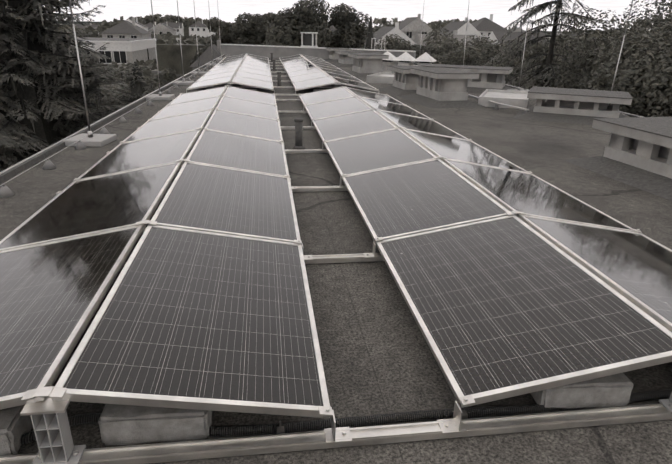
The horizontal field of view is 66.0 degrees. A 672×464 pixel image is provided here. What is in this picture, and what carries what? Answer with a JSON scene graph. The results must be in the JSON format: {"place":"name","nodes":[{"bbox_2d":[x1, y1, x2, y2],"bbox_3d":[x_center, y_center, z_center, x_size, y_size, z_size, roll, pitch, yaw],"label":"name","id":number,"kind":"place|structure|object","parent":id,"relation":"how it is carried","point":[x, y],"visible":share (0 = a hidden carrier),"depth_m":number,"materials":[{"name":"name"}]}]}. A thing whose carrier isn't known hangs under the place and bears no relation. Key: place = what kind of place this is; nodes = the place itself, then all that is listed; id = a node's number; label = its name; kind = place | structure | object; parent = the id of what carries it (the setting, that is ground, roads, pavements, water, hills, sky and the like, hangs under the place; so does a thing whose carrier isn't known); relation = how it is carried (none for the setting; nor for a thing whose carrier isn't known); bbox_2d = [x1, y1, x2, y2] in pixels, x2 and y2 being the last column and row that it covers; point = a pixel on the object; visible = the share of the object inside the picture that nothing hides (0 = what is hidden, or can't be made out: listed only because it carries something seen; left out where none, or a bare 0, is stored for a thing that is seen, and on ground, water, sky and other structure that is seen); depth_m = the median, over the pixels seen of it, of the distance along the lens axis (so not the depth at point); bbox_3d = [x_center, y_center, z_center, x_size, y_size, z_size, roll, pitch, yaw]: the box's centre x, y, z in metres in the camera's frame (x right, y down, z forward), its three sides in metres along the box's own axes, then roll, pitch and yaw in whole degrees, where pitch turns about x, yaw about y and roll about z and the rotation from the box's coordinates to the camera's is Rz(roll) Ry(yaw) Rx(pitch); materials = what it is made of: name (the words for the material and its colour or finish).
{"place":"outdoors","nodes":[
{"label":"outdoors","id":0,"kind":"place"},
{"bbox_2d":[101,18,152,37],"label":"house","id":1,"kind":"structure","parent":0,"point":[125,29],"depth_m":109.53,"materials":[{"name":"paint"}]},
{"bbox_2d":[163,21,183,41],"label":"house","id":2,"kind":"structure","parent":0,"point":[174,25],"depth_m":295.36,"materials":[{"name":"white paint"}]},
{"bbox_2d":[189,20,208,36],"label":"house","id":3,"kind":"structure","parent":0,"point":[200,28],"depth_m":266.55,"materials":[{"name":"white paint"}]},
{"bbox_2d":[190,40,220,69],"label":"dark house hip roof","id":4,"kind":"structure","parent":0,"point":[205,57],"depth_m":59.76,"materials":[{"name":"paint"}]},
{"bbox_2d":[36,0,671,31],"bbox_3d":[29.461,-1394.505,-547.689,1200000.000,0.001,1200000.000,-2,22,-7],"label":"sky","id":5,"kind":"structure","parent":0,"point":[400,10],"depth_m":42851.78,"materials":[{"name":"white"}]},
{"bbox_2d":[363,22,415,48],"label":"house","id":6,"kind":"structure","parent":0,"point":[382,32],"depth_m":82.03,"materials":[{"name":"white paint"}]},
{"bbox_2d":[399,14,434,39],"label":"house","id":7,"kind":"structure","parent":0,"point":[411,28],"depth_m":104.73,"materials":[{"name":"paint"}]},
{"bbox_2d":[413,30,475,47],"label":"house","id":8,"kind":"structure","parent":0,"point":[418,39],"depth_m":83.14,"materials":[{"name":"paint"}]},
{"bbox_2d":[439,17,483,40],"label":"house","id":9,"kind":"structure","parent":0,"point":[460,27],"depth_m":94.73,"materials":[{"name":"white paint"}]},
{"bbox_2d":[471,14,509,36],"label":"house","id":10,"kind":"structure","parent":0,"point":[485,26],"depth_m":111.50,"materials":[{"name":"white paint"}]},
{"bbox_2d":[486,28,547,53],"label":"house","id":11,"kind":"structure","parent":0,"point":[495,35],"depth_m":81.70,"materials":[{"name":"white paint"}]},
{"label":"ground","id":12,"kind":"structure","parent":0,"visible":0},
{"bbox_2d":[0,0,128,171],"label":"spruce","id":13,"kind":"object","parent":12,"relation":"on","point":[41,107],"visible":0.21,"depth_m":11.60,"materials":[{"name":"green plant"}]},
{"bbox_2d":[48,37,156,73],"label":"building","id":14,"kind":"structure","parent":12,"relation":"on","point":[119,51],"depth_m":65.26,"materials":[{"name":"white paint"}]},
{"bbox_2d":[90,68,148,114],"bbox_3d":[-11.351,-4.126,30.024,4.141,10.361,4.208,19,28,38],"label":"bush","id":15,"kind":"object","parent":12,"relation":"on","point":[118,77],"visible":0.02,"depth_m":27.88,"materials":[{"name":"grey plant"}]},
{"bbox_2d":[79,59,165,97],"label":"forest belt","id":16,"kind":"object","parent":12,"relation":"on","point":[151,64],"visible":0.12,"depth_m":63.66,"materials":[{"name":"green plant"}]},
{"bbox_2d":[98,82,158,115],"bbox_3d":[-9.152,-1.936,24.848,4.601,10.098,3.524,-4,22,-13],"label":"bush","id":17,"kind":"object","parent":12,"relation":"on","point":[110,100],"visible":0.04,"depth_m":23.05,"materials":[{"name":"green plant"}]},
{"bbox_2d":[110,62,158,104],"bbox_3d":[-7.481,-0.993,20.977,3.320,11.200,2.441,-2,22,-7],"label":"bush","id":18,"kind":"object","parent":12,"relation":"on","point":[139,89],"visible":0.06,"depth_m":19.48,"materials":[{"name":"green plant"}]},
{"bbox_2d":[144,76,164,88],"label":"bush","id":19,"kind":"object","parent":12,"relation":"on","point":[151,79],"visible":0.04,"depth_m":56.98,"materials":[{"name":"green plant"}]},
{"bbox_2d":[149,21,176,39],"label":"house","id":20,"kind":"structure","parent":12,"relation":"on","point":[162,28],"depth_m":220.75,"materials":[{"name":"paint"}]},
{"bbox_2d":[153,68,180,89],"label":"bush","id":21,"kind":"object","parent":12,"relation":"on","point":[167,75],"visible":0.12,"depth_m":43.00,"materials":[{"name":"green plant"}]},
{"bbox_2d":[190,36,216,67],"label":"tree","id":22,"kind":"object","parent":12,"relation":"on","point":[200,52],"visible":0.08,"depth_m":75.76,"materials":[{"name":"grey plant"}]},
{"bbox_2d":[45,24,363,73],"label":"forest belt","id":23,"kind":"object","parent":12,"relation":"on","point":[168,47],"visible":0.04,"depth_m":140.16,"materials":[{"name":"green plant"}]},
{"bbox_2d":[206,17,238,43],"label":"tree","id":24,"kind":"object","parent":12,"relation":"on","point":[224,36],"visible":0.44,"depth_m":75.18,"materials":[{"name":"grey plant"}]},
{"bbox_2d":[229,12,272,44],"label":"tree","id":25,"kind":"object","parent":12,"relation":"on","point":[253,31],"visible":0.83,"depth_m":69.34,"materials":[{"name":"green plant"}]},
{"bbox_2d":[262,0,333,46],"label":"tree","id":26,"kind":"object","parent":12,"relation":"on","point":[287,27],"visible":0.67,"depth_m":60.78,"materials":[{"name":"green plant"}]},
{"bbox_2d":[54,14,601,36],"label":"forest belt","id":27,"kind":"object","parent":12,"relation":"on","point":[185,21],"visible":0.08,"depth_m":312.87,"materials":[{"name":"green plant"}]},
{"bbox_2d":[0,56,671,463],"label":"flat roof","id":28,"kind":"structure","parent":12,"relation":"on","point":[376,354],"depth_m":3.05,"materials":[{"name":"concrete"}]},
{"bbox_2d":[63,0,116,146],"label":"lightning rod","id":29,"kind":"object","parent":28,"relation":"on","point":[91,139],"visible":0.92,"depth_m":6.79,"materials":[{"name":"grey metal"}]},
{"bbox_2d":[145,0,174,100],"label":"lightning rod","id":30,"kind":"object","parent":28,"relation":"on","point":[163,97],"visible":0.96,"depth_m":11.01,"materials":[{"name":"grey metal"}]},
{"bbox_2d":[173,0,194,85],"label":"lightning rod","id":31,"kind":"object","parent":28,"relation":"on","point":[186,83],"visible":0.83,"depth_m":13.86,"materials":[{"name":"grey metal"}]},
{"bbox_2d":[270,53,305,149],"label":"aisle vent pipes","id":32,"kind":"object","parent":28,"relation":"on","point":[298,145],"visible":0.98,"depth_m":6.87,"materials":[{"name":"metal"}]},
{"bbox_2d":[0,54,638,197],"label":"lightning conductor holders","id":33,"kind":"object","parent":28,"relation":"on","point":[5,191],"visible":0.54,"depth_m":6.80,"materials":[{"name":"paint"}]},
{"bbox_2d":[468,94,528,110],"bbox_3d":[3.289,-2.874,11.276,0.196,0.030,2.926,-4,22,-13],"label":"conductor flat bar","id":34,"kind":"object","parent":33,"relation":"on","point":[501,104],"visible":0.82,"depth_m":10.56,"materials":[{"name":"metal"}]},
{"bbox_2d":[0,44,641,182],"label":"roof parapets","id":35,"kind":"object","parent":28,"relation":"on","point":[323,53],"visible":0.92,"depth_m":24.09,"materials":[{"name":"concrete"}]},
{"bbox_2d":[301,32,317,46],"bbox_3d":[-1.365,-9.803,26.339,0.720,0.700,0.520,10,23,22],"label":"rooftop frame","id":36,"kind":"object","parent":35,"relation":"on","point":[309,39],"visible":1,"depth_m":26.24,"materials":[{"name":"white paint"}]},
{"bbox_2d":[0,83,671,455],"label":"ballast blocks","id":37,"kind":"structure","parent":28,"relation":"on","point":[128,425],"depth_m":1.98,"materials":[{"name":"grey concrete"}]},
{"bbox_2d":[0,53,671,463],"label":"solar mounting rails","id":38,"kind":"object","parent":28,"relation":"on","point":[454,427],"visible":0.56,"depth_m":2.03,"materials":[{"name":"silver metal"}]},
{"bbox_2d":[0,224,143,409],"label":"solar panel","id":39,"kind":"object","parent":38,"relation":"on","point":[53,294],"visible":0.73,"depth_m":2.48,"materials":[{"name":"glass"}]},
{"bbox_2d":[0,162,181,250],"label":"solar panel","id":40,"kind":"object","parent":38,"relation":"on","point":[93,205],"visible":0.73,"depth_m":3.85,"materials":[{"name":"glass"}]},
{"bbox_2d":[75,129,200,180],"bbox_3d":[-2.045,-0.853,5.602,0.992,0.050,1.650,-11,23,-4],"label":"solar panel","id":41,"kind":"object","parent":38,"relation":"on","point":[145,153],"visible":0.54,"depth_m":5.46,"materials":[{"name":"glass"}]},
{"bbox_2d":[122,109,212,142],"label":"solar panel","id":42,"kind":"object","parent":38,"relation":"on","point":[171,125],"visible":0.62,"depth_m":7.04,"materials":[{"name":"glass"}]},
{"bbox_2d":[150,96,220,119],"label":"solar panel","id":43,"kind":"object","parent":38,"relation":"on","point":[187,107],"visible":0.73,"depth_m":8.60,"materials":[{"name":"glass"}]},
{"bbox_2d":[51,224,329,417],"bbox_3d":[-0.613,0.340,2.649,0.992,0.050,1.650,8,20,-11],"label":"solar panel","id":44,"kind":"object","parent":38,"relation":"on","point":[193,319],"visible":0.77,"depth_m":2.30,"materials":[{"name":"glass"}]},
{"bbox_2d":[169,86,226,104],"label":"solar panel","id":45,"kind":"object","parent":38,"relation":"on","point":[198,95],"visible":0.79,"depth_m":10.16,"materials":[{"name":"glass"}]},
{"bbox_2d":[187,75,233,89],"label":"solar panel","id":46,"kind":"object","parent":38,"relation":"on","point":[210,82],"visible":0.96,"depth_m":12.45,"materials":[{"name":"glass"}]},
{"bbox_2d":[196,70,236,81],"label":"solar panel","id":47,"kind":"object","parent":38,"relation":"on","point":[218,75],"visible":0.75,"depth_m":14.20,"materials":[{"name":"glass"}]},
{"bbox_2d":[204,66,238,75],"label":"solar panel","id":48,"kind":"object","parent":38,"relation":"on","point":[222,70],"visible":0.83,"depth_m":15.77,"materials":[{"name":"glass"}]},
{"bbox_2d":[151,162,300,243],"bbox_3d":[-0.831,-0.272,4.190,0.992,0.050,1.650,8,20,-11],"label":"solar panel","id":49,"kind":"object","parent":38,"relation":"on","point":[213,199],"visible":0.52,"depth_m":3.98,"materials":[{"name":"glass"}]},
{"bbox_2d":[185,129,288,176],"bbox_3d":[-1.049,-0.883,5.731,0.992,0.050,1.650,8,20,-11],"label":"solar panel","id":50,"kind":"object","parent":38,"relation":"on","point":[235,151],"visible":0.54,"depth_m":5.58,"materials":[{"name":"glass"}]},
{"bbox_2d":[205,109,282,141],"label":"solar panel","id":51,"kind":"object","parent":38,"relation":"on","point":[243,124],"visible":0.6,"depth_m":7.16,"materials":[{"name":"glass"}]},
{"bbox_2d":[216,96,278,119],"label":"solar panel","id":52,"kind":"object","parent":38,"relation":"on","point":[246,107],"visible":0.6,"depth_m":8.73,"materials":[{"name":"glass"}]},
{"bbox_2d":[224,86,275,104],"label":"solar panel","id":53,"kind":"object","parent":38,"relation":"on","point":[250,95],"visible":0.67,"depth_m":10.29,"materials":[{"name":"glass"}]},
{"bbox_2d":[231,75,273,90],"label":"solar panel","id":54,"kind":"object","parent":38,"relation":"on","point":[251,82],"visible":0.98,"depth_m":12.61,"materials":[{"name":"glass"}]},
{"bbox_2d":[235,70,272,81],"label":"solar panel","id":55,"kind":"object","parent":38,"relation":"on","point":[254,76],"visible":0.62,"depth_m":14.32,"materials":[{"name":"glass"}]},
{"bbox_2d":[238,66,271,76],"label":"solar panel","id":56,"kind":"object","parent":38,"relation":"on","point":[255,71],"visible":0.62,"depth_m":15.87,"materials":[{"name":"glass"}]},
{"bbox_2d":[240,63,270,71],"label":"solar panel","id":57,"kind":"object","parent":38,"relation":"on","point":[255,67],"visible":0.75,"depth_m":17.43,"materials":[{"name":"glass"}]},
{"bbox_2d":[285,64,315,71],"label":"solar panel","id":58,"kind":"object","parent":38,"relation":"on","point":[296,68],"visible":0.73,"depth_m":17.62,"materials":[{"name":"glass"}]},
{"bbox_2d":[287,67,320,76],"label":"solar panel","id":59,"kind":"object","parent":38,"relation":"on","point":[303,71],"visible":0.79,"depth_m":16.09,"materials":[{"name":"glass"}]},
{"bbox_2d":[289,71,327,81],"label":"solar panel","id":60,"kind":"object","parent":38,"relation":"on","point":[308,76],"visible":0.77,"depth_m":14.51,"materials":[{"name":"glass"}]},
{"bbox_2d":[292,76,336,90],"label":"solar panel","id":61,"kind":"object","parent":38,"relation":"on","point":[313,83],"visible":0.98,"depth_m":12.81,"materials":[{"name":"glass"}]},
{"bbox_2d":[299,87,354,104],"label":"solar panel","id":62,"kind":"object","parent":38,"relation":"on","point":[324,95],"visible":0.81,"depth_m":10.47,"materials":[{"name":"glass"}]},
{"bbox_2d":[304,96,371,119],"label":"solar panel","id":63,"kind":"object","parent":38,"relation":"on","point":[332,108],"visible":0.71,"depth_m":8.91,"materials":[{"name":"glass"}]},
{"bbox_2d":[323,71,363,82],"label":"solar panel","id":64,"kind":"object","parent":38,"relation":"on","point":[342,76],"visible":0.73,"depth_m":14.70,"materials":[{"name":"glass"}]},
{"bbox_2d":[30,84,671,463],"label":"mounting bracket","id":65,"kind":"object","parent":38,"relation":"on","point":[52,440],"visible":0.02,"depth_m":1.84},
{"bbox_2d":[330,76,377,90],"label":"solar panel","id":66,"kind":"object","parent":38,"relation":"on","point":[354,83],"visible":0.92,"depth_m":12.88,"materials":[{"name":"glass"}]},
{"bbox_2d":[312,109,396,143],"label":"solar panel","id":67,"kind":"object","parent":38,"relation":"on","point":[350,125],"visible":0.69,"depth_m":7.35,"materials":[{"name":"glass"}]},
{"bbox_2d":[345,87,404,104],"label":"solar panel","id":68,"kind":"object","parent":38,"relation":"on","point":[372,95],"visible":0.67,"depth_m":10.63,"materials":[{"name":"glass"}]},
{"bbox_2d":[324,128,435,177],"bbox_3d":[0.437,-0.928,5.923,0.992,0.050,1.650,-11,23,-4],"label":"solar panel","id":69,"kind":"object","parent":38,"relation":"on","point":[358,154],"visible":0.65,"depth_m":5.78,"materials":[{"name":"glass"}]},
{"bbox_2d":[357,96,432,119],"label":"solar panel","id":70,"kind":"object","parent":38,"relation":"on","point":[391,107],"visible":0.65,"depth_m":9.07,"materials":[{"name":"glass"}]},
{"bbox_2d":[375,109,470,140],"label":"solar panel","id":71,"kind":"object","parent":38,"relation":"on","point":[409,122],"visible":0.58,"depth_m":7.50,"materials":[{"name":"glass"}]},
{"bbox_2d":[342,159,509,243],"bbox_3d":[0.655,-0.317,4.383,0.992,0.050,1.650,-11,23,-4],"label":"solar panel","id":72,"kind":"object","parent":38,"relation":"on","point":[411,199],"visible":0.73,"depth_m":4.18,"materials":[{"name":"glass"}]},
{"bbox_2d":[401,128,527,172],"bbox_3d":[1.433,-0.958,6.052,0.992,0.050,1.650,8,20,-11],"label":"solar panel","id":73,"kind":"object","parent":38,"relation":"on","point":[457,149],"visible":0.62,"depth_m":5.92,"materials":[{"name":"glass"}]},
{"bbox_2d":[376,215,671,407],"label":"solar panel","id":74,"kind":"object","parent":38,"relation":"on","point":[504,307],"visible":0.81,"depth_m":2.53,"materials":[{"name":"glass"}]},
{"bbox_2d":[442,159,634,231],"bbox_3d":[1.651,-0.346,4.512,0.992,0.050,1.650,8,20,-11],"label":"solar panel","id":75,"kind":"object","parent":38,"relation":"on","point":[528,194],"visible":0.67,"depth_m":4.32,"materials":[{"name":"glass"}]},
{"bbox_2d":[518,214,671,331],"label":"solar panel","id":76,"kind":"object","parent":38,"relation":"on","point":[634,268],"visible":0.88,"depth_m":3.11,"materials":[{"name":"glass"}]},
{"bbox_2d":[324,48,350,61],"bbox_3d":[0.102,-8.704,25.395,1.400,0.603,1.600,-3,22,-11],"label":"vent chimney","id":77,"kind":"object","parent":28,"relation":"on","point":[333,56],"visible":0.54,"depth_m":24.94,"materials":[{"name":"paint"}]},
{"bbox_2d":[20,389,671,444],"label":"cable conduit","id":78,"kind":"object","parent":28,"relation":"on","point":[260,429],"visible":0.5,"depth_m":2.12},
{"bbox_2d":[277,405,467,433],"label":"conduit clips","id":79,"kind":"object","parent":78,"relation":"attached to","point":[280,429],"visible":0.52,"depth_m":2.06,"materials":[{"name":"black metal"}]},
{"bbox_2d":[332,50,364,66],"bbox_3d":[0.582,-7.498,22.360,1.400,0.603,1.700,-3,22,-11],"label":"vent chimney","id":80,"kind":"object","parent":28,"relation":"on","point":[345,60],"visible":0.62,"depth_m":21.89,"materials":[{"name":"paint"}]},
{"bbox_2d":[347,53,388,77],"bbox_3d":[1.096,-5.822,17.998,1.450,0.703,1.800,-3,22,-11],"label":"skylight","id":81,"kind":"object","parent":28,"relation":"on","point":[364,65],"visible":0.94,"depth_m":17.49,"materials":[{"name":"paint"}]},
{"bbox_2d":[367,72,393,83],"bbox_3d":[1.613,-4.827,16.187,0.900,0.200,1.500,9,23,19],"label":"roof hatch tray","id":82,"kind":"object","parent":28,"relation":"on","point":[383,77],"visible":0.54,"depth_m":15.60,"materials":[{"name":"metal"}]},
{"bbox_2d":[382,51,396,72],"bbox_3d":[1.872,-6.214,18.929,0.714,0.780,0.714,10,23,20],"label":"pyramid vent","id":83,"kind":"object","parent":28,"relation":"on","point":[386,62],"visible":0.58,"depth_m":18.77,"materials":[{"name":"white metal"}]},
{"bbox_2d":[379,65,427,95],"bbox_3d":[1.909,-3.924,13.332,1.250,0.623,1.600,-4,22,-13],"label":"skylight","id":84,"kind":"object","parent":28,"relation":"on","point":[405,81],"visible":0.62,"depth_m":13.00,"materials":[{"name":"paint"}]},
{"bbox_2d":[394,52,414,65],"bbox_3d":[2.506,-6.122,18.729,0.714,0.780,0.714,10,23,20],"label":"pyramid vent","id":85,"kind":"object","parent":28,"relation":"on","point":[405,58],"visible":0.71,"depth_m":18.51,"materials":[{"name":"white metal"}]},
{"bbox_2d":[414,52,435,64],"bbox_3d":[3.189,-6.032,18.536,0.714,0.780,0.714,10,23,20],"label":"pyramid vent","id":86,"kind":"object","parent":28,"relation":"on","point":[425,58],"visible":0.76,"depth_m":18.31,"materials":[{"name":"white paint"}]},
{"bbox_2d":[399,68,487,107],"bbox_3d":[2.379,-3.282,11.646,1.320,0.683,1.950,-4,22,-13],"label":"vent chimney","id":87,"kind":"object","parent":28,"relation":"on","point":[441,87],"visible":1,"depth_m":11.11,"materials":[{"name":"paint"}]},
{"bbox_2d":[418,64,513,92],"bbox_3d":[3.539,-4.259,14.298,2.800,0.603,1.500,10,23,20],"label":"skylight","id":88,"kind":"object","parent":28,"relation":"on","point":[491,77],"visible":0.44,"depth_m":13.76,"materials":[{"name":"paint"}]},
{"bbox_2d":[478,89,528,108],"bbox_3d":[3.851,-3.046,11.785,1.000,0.200,1.750,9,23,19],"label":"roof hatch tray","id":89,"kind":"object","parent":28,"relation":"on","point":[514,98],"visible":0.79,"depth_m":11.17,"materials":[{"name":"metal"}]},
{"bbox_2d":[507,2,530,90],"bbox_3d":[4.872,-5.174,13.147,0.500,3.200,0.500,-4,22,-12],"label":"lightning rod","id":90,"kind":"object","parent":28,"relation":"on","point":[518,89],"visible":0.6,"depth_m":13.48,"materials":[{"name":"grey metal"}]},
{"bbox_2d":[512,86,632,124],"bbox_3d":[4.584,-2.423,9.857,2.100,0.483,1.550,10,23,22],"label":"vent chimney","id":91,"kind":"object","parent":28,"relation":"on","point":[574,106],"visible":0.96,"depth_m":9.51,"materials":[{"name":"paint"}]},
{"bbox_2d":[564,117,671,200],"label":"skylight","id":92,"kind":"object","parent":28,"relation":"on","point":[638,152],"visible":1,"depth_m":5.81,"materials":[{"name":"paint"}]},
{"bbox_2d":[608,0,632,114],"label":"lightning rod","id":93,"kind":"object","parent":28,"relation":"on","point":[621,49],"visible":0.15,"depth_m":9.74,"materials":[{"name":"grey metal"}]},
{"bbox_2d":[322,3,372,48],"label":"tree","id":94,"kind":"object","parent":12,"relation":"on","point":[349,24],"visible":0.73,"depth_m":63.82,"materials":[{"name":"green plant"}]},
{"bbox_2d":[360,16,378,48],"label":"conifer","id":95,"kind":"object","parent":12,"relation":"on","point":[369,39],"visible":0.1,"depth_m":48.88,"materials":[{"name":"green plant"}]},
{"bbox_2d":[376,34,430,56],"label":"tree","id":96,"kind":"object","parent":12,"relation":"on","point":[397,44],"visible":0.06,"depth_m":50.68,"materials":[{"name":"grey plant"}]},
{"bbox_2d":[418,38,461,63],"bbox_3d":[8.428,-8.312,39.267,5.782,12.093,5.646,13,24,27],"label":"bush","id":97,"kind":"object","parent":12,"relation":"on","point":[443,50],"visible":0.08,"depth_m":36.35,"materials":[{"name":"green plant"}]},
{"bbox_2d":[421,28,470,55],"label":"tree","id":98,"kind":"object","parent":12,"relation":"on","point":[429,46],"visible":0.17,"depth_m":60.14,"materials":[{"name":"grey plant"}]},
{"bbox_2d":[433,45,517,85],"bbox_3d":[6.975,-3.724,27.871,5.371,11.915,4.967,-2,22,-8],"label":"bush","id":99,"kind":"object","parent":12,"relation":"on","point":[460,58],"visible":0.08,"depth_m":26.51,"materials":[{"name":"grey plant"}]},
{"bbox_2d":[455,34,530,85],"bbox_3d":[8.824,-5.793,32.556,5.622,12.433,5.686,-2,22,-7],"label":"bush","id":100,"kind":"object","parent":12,"relation":"on","point":[488,52],"visible":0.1,"depth_m":29.48,"materials":[{"name":"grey plant"}]},
{"bbox_2d":[373,16,671,59],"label":"hill forest","id":101,"kind":"object","parent":12,"relation":"on","point":[384,22],"visible":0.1,"depth_m":132.53,"materials":[{"name":"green plant"}]},
{"bbox_2d":[482,0,609,89],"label":"tall conifer","id":102,"kind":"object","parent":12,"relation":"on","point":[556,13],"visible":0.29,"depth_m":20.84,"materials":[{"name":"green plant"}]},
{"bbox_2d":[512,38,587,88],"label":"bush","id":103,"kind":"object","parent":12,"relation":"on","point":[539,50],"visible":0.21,"depth_m":52.45,"materials":[{"name":"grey plant"}]},
{"bbox_2d":[544,0,671,116],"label":"tree","id":104,"kind":"object","parent":12,"relation":"on","point":[583,63],"visible":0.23,"depth_m":18.44,"materials":[{"name":"green plant"}]},
{"bbox_2d":[581,12,671,116],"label":"tree","id":105,"kind":"object","parent":12,"relation":"on","point":[658,102],"visible":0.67,"depth_m":13.29,"materials":[{"name":"green plant"}]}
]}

